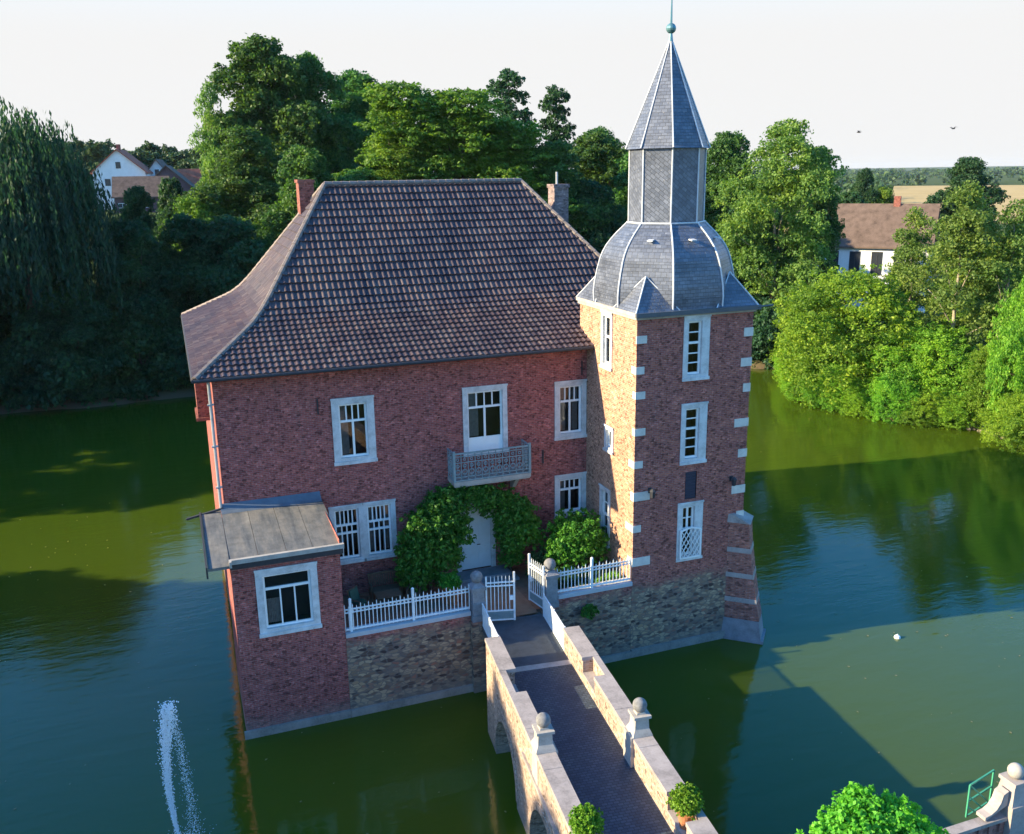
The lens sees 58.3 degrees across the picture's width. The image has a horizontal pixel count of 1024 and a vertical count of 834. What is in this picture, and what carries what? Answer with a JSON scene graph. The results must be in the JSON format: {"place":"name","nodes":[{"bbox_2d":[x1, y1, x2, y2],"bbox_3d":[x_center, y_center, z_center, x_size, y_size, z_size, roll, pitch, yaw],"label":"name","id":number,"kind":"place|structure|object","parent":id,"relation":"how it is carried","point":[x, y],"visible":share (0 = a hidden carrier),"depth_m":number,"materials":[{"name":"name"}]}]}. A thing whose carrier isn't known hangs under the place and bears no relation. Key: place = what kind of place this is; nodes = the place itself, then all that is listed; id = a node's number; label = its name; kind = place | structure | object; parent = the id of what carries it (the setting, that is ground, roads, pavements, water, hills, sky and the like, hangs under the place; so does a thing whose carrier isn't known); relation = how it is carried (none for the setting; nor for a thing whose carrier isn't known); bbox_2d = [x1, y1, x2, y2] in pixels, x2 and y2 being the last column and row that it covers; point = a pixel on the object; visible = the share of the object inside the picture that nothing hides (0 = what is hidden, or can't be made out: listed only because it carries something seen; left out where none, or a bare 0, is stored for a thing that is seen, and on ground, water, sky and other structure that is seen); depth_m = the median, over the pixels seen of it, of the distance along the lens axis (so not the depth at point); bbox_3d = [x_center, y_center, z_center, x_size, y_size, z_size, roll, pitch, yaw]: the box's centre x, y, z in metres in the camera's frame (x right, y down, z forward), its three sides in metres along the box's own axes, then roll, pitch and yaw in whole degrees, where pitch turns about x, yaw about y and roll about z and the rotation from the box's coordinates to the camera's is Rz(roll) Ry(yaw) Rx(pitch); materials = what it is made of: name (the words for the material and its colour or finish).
{"place":"outdoors","nodes":[
{"label":"outdoors","id":0,"kind":"place"},
{"bbox_2d":[343,556,595,627],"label":"terrace","id":1,"kind":"structure","parent":0,"point":[521,584],"depth_m":36.74,"materials":[{"name":"stone"}]},
{"bbox_2d":[367,569,402,601],"bbox_3d":[-5.119,6.823,37.195,1.300,1.005,0.645,-6,16,-19],"label":"garden bench","id":2,"kind":"object","parent":1,"relation":"on","point":[372,590],"visible":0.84,"depth_m":37.22,"materials":[{"name":"brown wood"}]},
{"bbox_2d":[438,571,462,605],"bbox_3d":[-2.447,6.798,36.517,0.913,1.322,0.921,11,19,37],"label":"potted plant","id":3,"kind":"object","parent":1,"relation":"on","point":[450,581],"visible":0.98,"depth_m":36.31,"materials":[{"name":"green plant"}]},
{"bbox_2d":[392,482,545,591],"bbox_3d":[-1.733,4.812,37.742,6.587,4.532,2.176,-6,16,-19],"label":"climbing plant","id":4,"kind":"object","parent":1,"relation":"on","point":[437,521],"visible":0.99,"depth_m":37.09,"materials":[{"name":"green plant"}]},
{"bbox_2d":[485,582,536,615],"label":"terrace path","id":5,"kind":"structure","parent":1,"relation":"on","point":[523,606],"depth_m":36.75,"materials":[{"name":"stone"}]},
{"bbox_2d":[540,558,559,617],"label":"gate pier","id":6,"kind":"structure","parent":1,"relation":"on","point":[551,575],"depth_m":35.44,"materials":[{"name":"grey stone"}]},
{"bbox_2d":[528,553,544,608],"bbox_3d":[0.951,6.425,35.891,0.100,1.980,1.080,-10,17,-30],"label":"gate leaf","id":7,"kind":"object","parent":6,"relation":"attached to","point":[535,598],"visible":0.98,"depth_m":35.95,"materials":[{"name":"white metal"}]},
{"bbox_2d":[524,546,608,591],"bbox_3d":[2.231,6.359,37.731,3.680,1.646,2.249,2,15,12],"label":"ground cover","id":8,"kind":"object","parent":1,"relation":"on","point":[540,558],"visible":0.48,"depth_m":37.73,"materials":[{"name":"green plant"}]},
{"bbox_2d":[539,507,610,569],"bbox_3d":[2.662,5.274,38.472,3.181,3.106,2.842,-2,15,-3],"label":"round shrub","id":9,"kind":"object","parent":1,"relation":"on","point":[576,536],"visible":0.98,"depth_m":37.79,"materials":[{"name":"green plant"}]},
{"bbox_2d":[0,368,1023,833],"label":"moat water","id":10,"kind":"structure","parent":0,"point":[922,524],"depth_m":37.28,"materials":[{"name":"green liquid"}]},
{"bbox_2d":[153,700,213,833],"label":"fountain jet","id":11,"kind":"object","parent":10,"relation":"in","point":[166,716],"visible":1,"depth_m":26.78},
{"bbox_2d":[186,491,351,739],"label":"brick pavilion","id":12,"kind":"structure","parent":10,"relation":"on","point":[278,558],"depth_m":32.65,"materials":[{"name":"brick"}]},
{"bbox_2d":[254,561,321,638],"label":"window","id":13,"kind":"structure","parent":12,"relation":"in","point":[287,596],"depth_m":32.27,"materials":[{"name":"wood"}]},
{"bbox_2d":[181,172,600,615],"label":"manor house","id":14,"kind":"structure","parent":10,"relation":"on","point":[373,362],"depth_m":37.93,"materials":[{"name":"brick"}]},
{"bbox_2d":[328,503,366,564],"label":"window","id":15,"kind":"structure","parent":14,"relation":"in","point":[347,520],"depth_m":37.07,"materials":[{"name":"wood"}]},
{"bbox_2d":[330,395,377,465],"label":"window","id":16,"kind":"structure","parent":14,"relation":"in","point":[353,418],"depth_m":36.11,"materials":[{"name":"stone"}]},
{"bbox_2d":[362,498,396,560],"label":"window","id":17,"kind":"structure","parent":14,"relation":"in","point":[379,517],"depth_m":37.45,"materials":[{"name":"stone"}]},
{"bbox_2d":[457,503,495,571],"bbox_3d":[-1.563,5.017,38.998,1.720,3.000,0.308,-6,16,-19],"label":"front door","id":18,"kind":"structure","parent":14,"relation":"in","point":[480,553],"depth_m":39.09,"materials":[{"name":"wood"}]},
{"bbox_2d":[462,383,508,456],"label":"balcony door","id":19,"kind":"structure","parent":14,"relation":"in","point":[485,417],"depth_m":38.01,"materials":[{"name":"wood"}]},
{"bbox_2d":[554,379,586,440],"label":"window","id":20,"kind":"structure","parent":14,"relation":"in","point":[569,396],"depth_m":39.22,"materials":[{"name":"stone"}]},
{"bbox_2d":[554,471,586,517],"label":"window","id":21,"kind":"structure","parent":14,"relation":"in","point":[570,489],"depth_m":40.18,"materials":[{"name":"wood"}]},
{"bbox_2d":[345,606,472,716],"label":"terrace wall","id":22,"kind":"structure","parent":10,"relation":"in","point":[407,662],"depth_m":34.23,"materials":[{"name":"brown stone"}]},
{"bbox_2d":[344,584,469,631],"bbox_3d":[-3.809,6.894,33.768,4.708,1.310,0.120,-6,16,-19],"label":"picket fence","id":23,"kind":"object","parent":22,"relation":"on","point":[350,612],"visible":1,"depth_m":33.73,"materials":[{"name":"white wood"}]},
{"bbox_2d":[467,570,486,692],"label":"gate pier","id":24,"kind":"structure","parent":10,"relation":"in","point":[477,588],"depth_m":34.74,"materials":[{"name":"grey stone"}]},
{"bbox_2d":[485,571,515,620],"bbox_3d":[-0.436,6.780,34.640,1.120,1.980,0.100,-2,15,-6],"label":"gate leaf","id":25,"kind":"object","parent":24,"relation":"attached to","point":[502,614],"visible":0.92,"depth_m":34.71,"materials":[{"name":"white metal"}]},
{"bbox_2d":[558,577,632,663],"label":"terrace wall","id":26,"kind":"structure","parent":10,"relation":"in","point":[606,630],"depth_m":36.84,"materials":[{"name":"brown stone"}]},
{"bbox_2d":[557,557,630,592],"bbox_3d":[3.249,6.117,36.274,3.208,1.310,0.120,-6,16,-19],"label":"picket fence","id":27,"kind":"object","parent":26,"relation":"on","point":[591,570],"visible":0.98,"depth_m":36.28,"materials":[{"name":"white wood"}]},
{"bbox_2d":[482,614,717,833],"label":"stone bridge","id":28,"kind":"structure","parent":10,"relation":"in","point":[569,724],"depth_m":27.35,"materials":[{"name":"stone"}]},
{"bbox_2d":[543,593,565,649],"bbox_3d":[1.547,7.545,33.961,0.060,0.950,2.790,-4,15,-13],"label":"bridge railing","id":29,"kind":"object","parent":28,"relation":"on","point":[553,621],"visible":1,"depth_m":33.93,"materials":[{"name":"white metal"}]},
{"bbox_2d":[568,802,604,833],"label":"potted box ball","id":30,"kind":"object","parent":28,"relation":"on","point":[586,818],"visible":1,"depth_m":22.29,"materials":[{"name":"green plant"}]},
{"bbox_2d":[665,782,704,829],"bbox_3d":[4.387,9.837,23.226,0.967,1.194,0.954,-4,15,-13],"label":"potted box ball","id":31,"kind":"object","parent":28,"relation":"on","point":[686,802],"visible":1,"depth_m":22.99,"materials":[{"name":"green plant"}]},
{"bbox_2d":[576,0,773,657],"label":"corner tower","id":32,"kind":"structure","parent":10,"relation":"on","point":[669,304],"depth_m":36.03,"materials":[{"name":"brick"}]},
{"bbox_2d":[599,483,609,548],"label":"window","id":33,"kind":"structure","parent":32,"relation":"in","point":[604,493],"depth_m":38.77,"materials":[{"name":"wood"}]},
{"bbox_2d":[599,310,612,371],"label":"window","id":34,"kind":"structure","parent":32,"relation":"in","point":[606,317],"depth_m":36.94,"materials":[{"name":"stone"}]},
{"bbox_2d":[676,497,703,562],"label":"window","id":35,"kind":"structure","parent":32,"relation":"in","point":[689,514],"depth_m":37.28,"materials":[{"name":"wood"}]},
{"bbox_2d":[679,401,708,465],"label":"window","id":36,"kind":"structure","parent":32,"relation":"in","point":[693,433],"depth_m":36.35,"materials":[{"name":"wood"}]},
{"bbox_2d":[682,314,711,381],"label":"window","id":37,"kind":"structure","parent":32,"relation":"in","point":[696,336],"depth_m":35.46,"materials":[{"name":"stone"}]},
{"bbox_2d":[722,511,765,644],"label":"corner buttress","id":38,"kind":"structure","parent":32,"relation":"attached to","point":[742,620],"depth_m":38.42,"materials":[{"name":"stone"}]},
{"bbox_2d":[0,166,1023,436],"bbox_3d":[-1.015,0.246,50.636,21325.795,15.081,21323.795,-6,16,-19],"label":"ground","id":39,"kind":"structure","parent":0,"point":[190,392],"depth_m":84.31,"materials":[{"name":"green plant"}]},
{"bbox_2d":[4,309,88,410],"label":"bank shrub","id":40,"kind":"object","parent":39,"relation":"on","point":[26,336],"visible":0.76,"depth_m":77.58,"materials":[{"name":"green plant"}]},
{"bbox_2d":[10,270,117,404],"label":"dark tree","id":41,"kind":"object","parent":39,"relation":"on","point":[72,322],"visible":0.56,"depth_m":77.67,"materials":[{"name":"green plant"}]},
{"bbox_2d":[35,327,98,408],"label":"bank shrub","id":42,"kind":"object","parent":39,"relation":"on","point":[78,352],"visible":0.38,"depth_m":78.56,"materials":[{"name":"green plant"}]},
{"bbox_2d":[0,96,137,368],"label":"weeping willow","id":43,"kind":"object","parent":39,"relation":"on","point":[56,216],"visible":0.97,"depth_m":74.27,"materials":[{"name":"green plant"}]},
{"bbox_2d":[71,139,108,190],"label":"tree","id":44,"kind":"object","parent":39,"relation":"on","point":[96,152],"visible":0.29,"depth_m":192.14,"materials":[{"name":"green plant"}]},
{"bbox_2d":[82,316,144,405],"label":"bank shrub","id":45,"kind":"object","parent":39,"relation":"on","point":[101,351],"visible":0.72,"depth_m":79.64,"materials":[{"name":"green plant"}]},
{"bbox_2d":[90,144,152,209],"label":"hill house","id":46,"kind":"structure","parent":39,"relation":"on","point":[117,161],"depth_m":175.77,"materials":[{"name":"white paint"}]},
{"bbox_2d":[111,185,155,231],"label":"dark tree","id":47,"kind":"object","parent":39,"relation":"on","point":[138,200],"visible":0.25,"depth_m":100.77,"materials":[{"name":"green plant"}]},
{"bbox_2d":[112,176,168,212],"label":"brown house","id":48,"kind":"structure","parent":39,"relation":"on","point":[120,184],"depth_m":157.59,"materials":[{"name":"tile"}]},
{"bbox_2d":[102,311,179,403],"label":"bank shrub","id":49,"kind":"object","parent":39,"relation":"on","point":[140,389],"visible":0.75,"depth_m":80.95,"materials":[{"name":"green plant"}]},
{"bbox_2d":[90,219,194,381],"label":"dark tree","id":50,"kind":"object","parent":39,"relation":"on","point":[141,263],"visible":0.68,"depth_m":80.75,"materials":[{"name":"green plant"}]},
{"bbox_2d":[137,314,192,391],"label":"bank shrub","id":51,"kind":"object","parent":39,"relation":"on","point":[167,330],"visible":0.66,"depth_m":82.42,"materials":[{"name":"green plant"}]},
{"bbox_2d":[150,177,182,248],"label":"dark tree","id":52,"kind":"object","parent":39,"relation":"on","point":[169,190],"visible":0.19,"depth_m":97.93,"materials":[{"name":"green plant"}]},
{"bbox_2d":[158,195,215,250],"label":"round tree","id":53,"kind":"object","parent":39,"relation":"on","point":[184,206],"visible":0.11,"depth_m":93.57,"materials":[{"name":"green plant"}]},
{"bbox_2d":[157,213,230,324],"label":"dark tree","id":54,"kind":"object","parent":39,"relation":"on","point":[182,229],"visible":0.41,"depth_m":83.55,"materials":[{"name":"green plant"}]},
{"bbox_2d":[187,81,230,214],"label":"airy tree","id":55,"kind":"object","parent":39,"relation":"on","point":[210,121],"visible":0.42,"depth_m":103.73,"materials":[{"name":"green plant"}]},
{"bbox_2d":[185,214,268,307],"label":"dark tree","id":56,"kind":"object","parent":39,"relation":"on","point":[243,254],"visible":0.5,"depth_m":82.86,"materials":[{"name":"green plant"}]},
{"bbox_2d":[178,124,287,233],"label":"broad tree","id":57,"kind":"object","parent":39,"relation":"on","point":[253,184],"visible":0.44,"depth_m":96.67,"materials":[{"name":"green plant"}]},
{"bbox_2d":[196,33,335,235],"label":"broad tree","id":58,"kind":"object","parent":39,"relation":"on","point":[257,59],"visible":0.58,"depth_m":104.34,"materials":[{"name":"green plant"}]},
{"bbox_2d":[252,143,334,249],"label":"broad tree","id":59,"kind":"object","parent":39,"relation":"on","point":[301,161],"visible":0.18,"depth_m":85.75,"materials":[{"name":"green plant"}]},
{"bbox_2d":[268,50,370,185],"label":"broad tree","id":60,"kind":"object","parent":39,"relation":"on","point":[321,80],"visible":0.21,"depth_m":109.68,"materials":[{"name":"green plant"}]},
{"bbox_2d":[326,68,378,179],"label":"broad tree","id":61,"kind":"object","parent":39,"relation":"on","point":[355,79],"visible":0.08,"depth_m":116.65,"materials":[{"name":"green plant"}]},
{"bbox_2d":[335,166,376,180],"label":"broad tree","id":62,"kind":"object","parent":39,"relation":"on","point":[363,174],"visible":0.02,"depth_m":89.15,"materials":[{"name":"green plant"}]},
{"bbox_2d":[334,86,396,174],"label":"broad tree","id":63,"kind":"object","parent":39,"relation":"on","point":[355,96],"visible":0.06,"depth_m":115.27,"materials":[{"name":"green plant"}]},
{"bbox_2d":[369,145,430,180],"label":"locust tree","id":64,"kind":"object","parent":39,"relation":"on","point":[400,171],"visible":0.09,"depth_m":89.50,"materials":[{"name":"green plant"}]},
{"bbox_2d":[331,80,478,180],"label":"locust tree","id":65,"kind":"object","parent":39,"relation":"on","point":[391,105],"visible":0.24,"depth_m":90.07,"materials":[{"name":"green plant"}]},
{"bbox_2d":[409,87,549,189],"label":"locust tree","id":66,"kind":"object","parent":39,"relation":"on","point":[468,137],"visible":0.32,"depth_m":90.73,"materials":[{"name":"green plant"}]},
{"bbox_2d":[482,68,539,158],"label":"dark tree","id":67,"kind":"object","parent":39,"relation":"on","point":[503,91],"visible":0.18,"depth_m":114.31,"materials":[{"name":"green plant"}]},
{"bbox_2d":[465,120,587,240],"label":"locust tree","id":68,"kind":"object","parent":39,"relation":"on","point":[523,141],"visible":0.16,"depth_m":92.79,"materials":[{"name":"green plant"}]},
{"bbox_2d":[538,84,583,175],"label":"dark tree","id":69,"kind":"object","parent":39,"relation":"on","point":[558,111],"visible":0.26,"depth_m":113.18,"materials":[{"name":"green plant"}]},
{"bbox_2d":[525,138,621,234],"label":"broad tree","id":70,"kind":"object","parent":39,"relation":"on","point":[560,165],"visible":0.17,"depth_m":94.79,"materials":[{"name":"green plant"}]},
{"bbox_2d":[568,179,627,253],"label":"dark tree","id":71,"kind":"object","parent":39,"relation":"on","point":[597,239],"visible":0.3,"depth_m":95.23,"materials":[{"name":"green plant"}]},
{"bbox_2d":[568,131,628,218],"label":"broad tree","id":72,"kind":"object","parent":39,"relation":"on","point":[599,152],"visible":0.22,"depth_m":106.40,"materials":[{"name":"green plant"}]},
{"bbox_2d":[609,141,629,217],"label":"broad tree","id":73,"kind":"object","parent":39,"relation":"on","point":[622,181],"visible":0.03,"depth_m":100.96,"materials":[{"name":"green plant"}]},
{"bbox_2d":[704,130,765,230],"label":"broad tree","id":74,"kind":"object","parent":39,"relation":"on","point":[726,153],"visible":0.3,"depth_m":96.88,"materials":[{"name":"green plant"}]},
{"bbox_2d":[717,208,786,319],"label":"dark tree","id":75,"kind":"object","parent":39,"relation":"on","point":[759,298],"visible":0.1,"depth_m":92.24,"materials":[{"name":"green plant"}]},
{"bbox_2d":[751,295,795,370],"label":"bank shrub","id":76,"kind":"object","parent":39,"relation":"on","point":[765,329],"visible":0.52,"depth_m":89.99,"materials":[{"name":"green plant"}]},
{"bbox_2d":[709,117,848,308],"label":"airy tree","id":77,"kind":"object","parent":39,"relation":"on","point":[793,184],"visible":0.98,"depth_m":87.68,"materials":[{"name":"green plant"}]},
{"bbox_2d":[769,146,845,317],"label":"broad tree","id":78,"kind":"object","parent":39,"relation":"on","point":[832,215],"visible":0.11,"depth_m":93.25,"materials":[{"name":"green plant"}]},
{"bbox_2d":[799,360,859,412],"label":"lakeside bush","id":79,"kind":"object","parent":39,"relation":"on","point":[824,401],"visible":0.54,"depth_m":75.17,"materials":[{"name":"green plant"}]},
{"bbox_2d":[769,264,946,415],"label":"lakeside bush","id":80,"kind":"object","parent":39,"relation":"on","point":[848,344],"visible":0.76,"depth_m":74.20,"materials":[{"name":"green plant"}]},
{"bbox_2d":[832,376,885,418],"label":"lakeside bush","id":81,"kind":"object","parent":39,"relation":"on","point":[855,408],"visible":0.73,"depth_m":73.09,"materials":[{"name":"green plant"}]},
{"bbox_2d":[849,167,877,202],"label":"dark tree","id":82,"kind":"object","parent":39,"relation":"on","point":[864,178],"visible":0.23,"depth_m":164.85,"materials":[{"name":"green plant"}]},
{"bbox_2d":[705,166,1023,213],"bbox_3d":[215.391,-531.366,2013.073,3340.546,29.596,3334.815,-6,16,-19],"label":"woods","id":83,"kind":"object","parent":39,"relation":"on","point":[888,176],"visible":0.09,"depth_m":1243.54,"materials":[{"name":"green plant"}]},
{"bbox_2d":[795,781,949,833],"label":"fresh green tree","id":84,"kind":"object","parent":39,"relation":"on","point":[859,809],"visible":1,"depth_m":21.54,"materials":[{"name":"green plant"}]},
{"bbox_2d":[818,196,939,311],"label":"white cottage","id":85,"kind":"structure","parent":39,"relation":"on","point":[869,229],"depth_m":115.10,"materials":[{"name":"brown tile"}]},
{"bbox_2d":[861,367,924,423],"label":"lakeside bush","id":86,"kind":"object","parent":39,"relation":"on","point":[889,395],"visible":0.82,"depth_m":71.22,"materials":[{"name":"green plant"}]},
{"bbox_2d":[877,206,952,333],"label":"airy tree","id":87,"kind":"object","parent":39,"relation":"on","point":[911,253],"visible":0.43,"depth_m":79.24,"materials":[{"name":"green plant"}]},
{"bbox_2d":[886,386,956,428],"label":"lakeside bush","id":88,"kind":"object","parent":39,"relation":"on","point":[919,417],"visible":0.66,"depth_m":69.99,"materials":[{"name":"green plant"}]},
{"bbox_2d":[863,318,984,415],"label":"lakeside bush","id":89,"kind":"object","parent":39,"relation":"on","point":[943,378],"visible":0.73,"depth_m":70.89,"materials":[{"name":"green plant"}]},
{"bbox_2d":[922,384,985,431],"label":"lakeside bush","id":90,"kind":"object","parent":39,"relation":"on","point":[958,419],"visible":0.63,"depth_m":69.29,"materials":[{"name":"green plant"}]},
{"bbox_2d":[895,180,1014,386],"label":"airy tree","id":91,"kind":"object","parent":39,"relation":"on","point":[962,250],"visible":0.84,"depth_m":70.31,"materials":[{"name":"green plant"}]},
{"bbox_2d":[928,239,994,350],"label":"round tree","id":92,"kind":"object","parent":39,"relation":"on","point":[959,314],"visible":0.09,"depth_m":88.83,"materials":[{"name":"green plant"}]},
{"bbox_2d":[923,156,1010,265],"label":"dark tree","id":93,"kind":"object","parent":39,"relation":"on","point":[964,169],"visible":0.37,"depth_m":152.08,"materials":[{"name":"green plant"}]},
{"bbox_2d":[942,811,1007,833],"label":"quay wall","id":94,"kind":"structure","parent":39,"relation":"on","point":[994,824],"depth_m":24.26,"materials":[{"name":"stone"}]},
{"bbox_2d":[976,762,1023,833],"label":"quay pillar","id":95,"kind":"structure","parent":94,"relation":"on","point":[1007,799],"depth_m":24.38,"materials":[{"name":"stone"}]},
{"bbox_2d":[965,769,994,817],"bbox_3d":[12.798,10.252,24.852,1.176,1.020,0.331,-10,18,-32],"label":"green railing","id":96,"kind":"object","parent":95,"relation":"attached to","point":[969,799],"visible":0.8,"depth_m":24.80,"materials":[{"name":"metal"}]},
{"bbox_2d":[958,198,1023,364],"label":"airy tree","id":97,"kind":"object","parent":39,"relation":"on","point":[1013,254],"visible":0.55,"depth_m":69.94,"materials":[{"name":"green plant"}]},
{"bbox_2d":[960,338,1022,431],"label":"lakeside bush","id":98,"kind":"object","parent":39,"relation":"on","point":[975,357],"visible":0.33,"depth_m":68.12,"materials":[{"name":"green plant"}]},
{"bbox_2d":[971,389,1023,453],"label":"lakeside bush","id":99,"kind":"object","parent":39,"relation":"on","point":[1012,433],"visible":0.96,"depth_m":64.39,"materials":[{"name":"green plant"}]},
{"bbox_2d":[983,276,1023,429],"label":"lakeside bush","id":100,"kind":"object","parent":39,"relation":"on","point":[1012,329],"visible":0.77,"depth_m":65.06,"materials":[{"name":"green plant"}]},
{"bbox_2d":[0,0,1023,169],"label":"sky","id":101,"kind":"structure","parent":0,"point":[901,74],"materials":[{"name":"white"}]},
{"bbox_2d":[892,185,1023,223],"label":"wheat field","id":102,"kind":"structure","parent":0,"point":[914,194],"depth_m":602.68,"materials":[{"name":"beige plant"}]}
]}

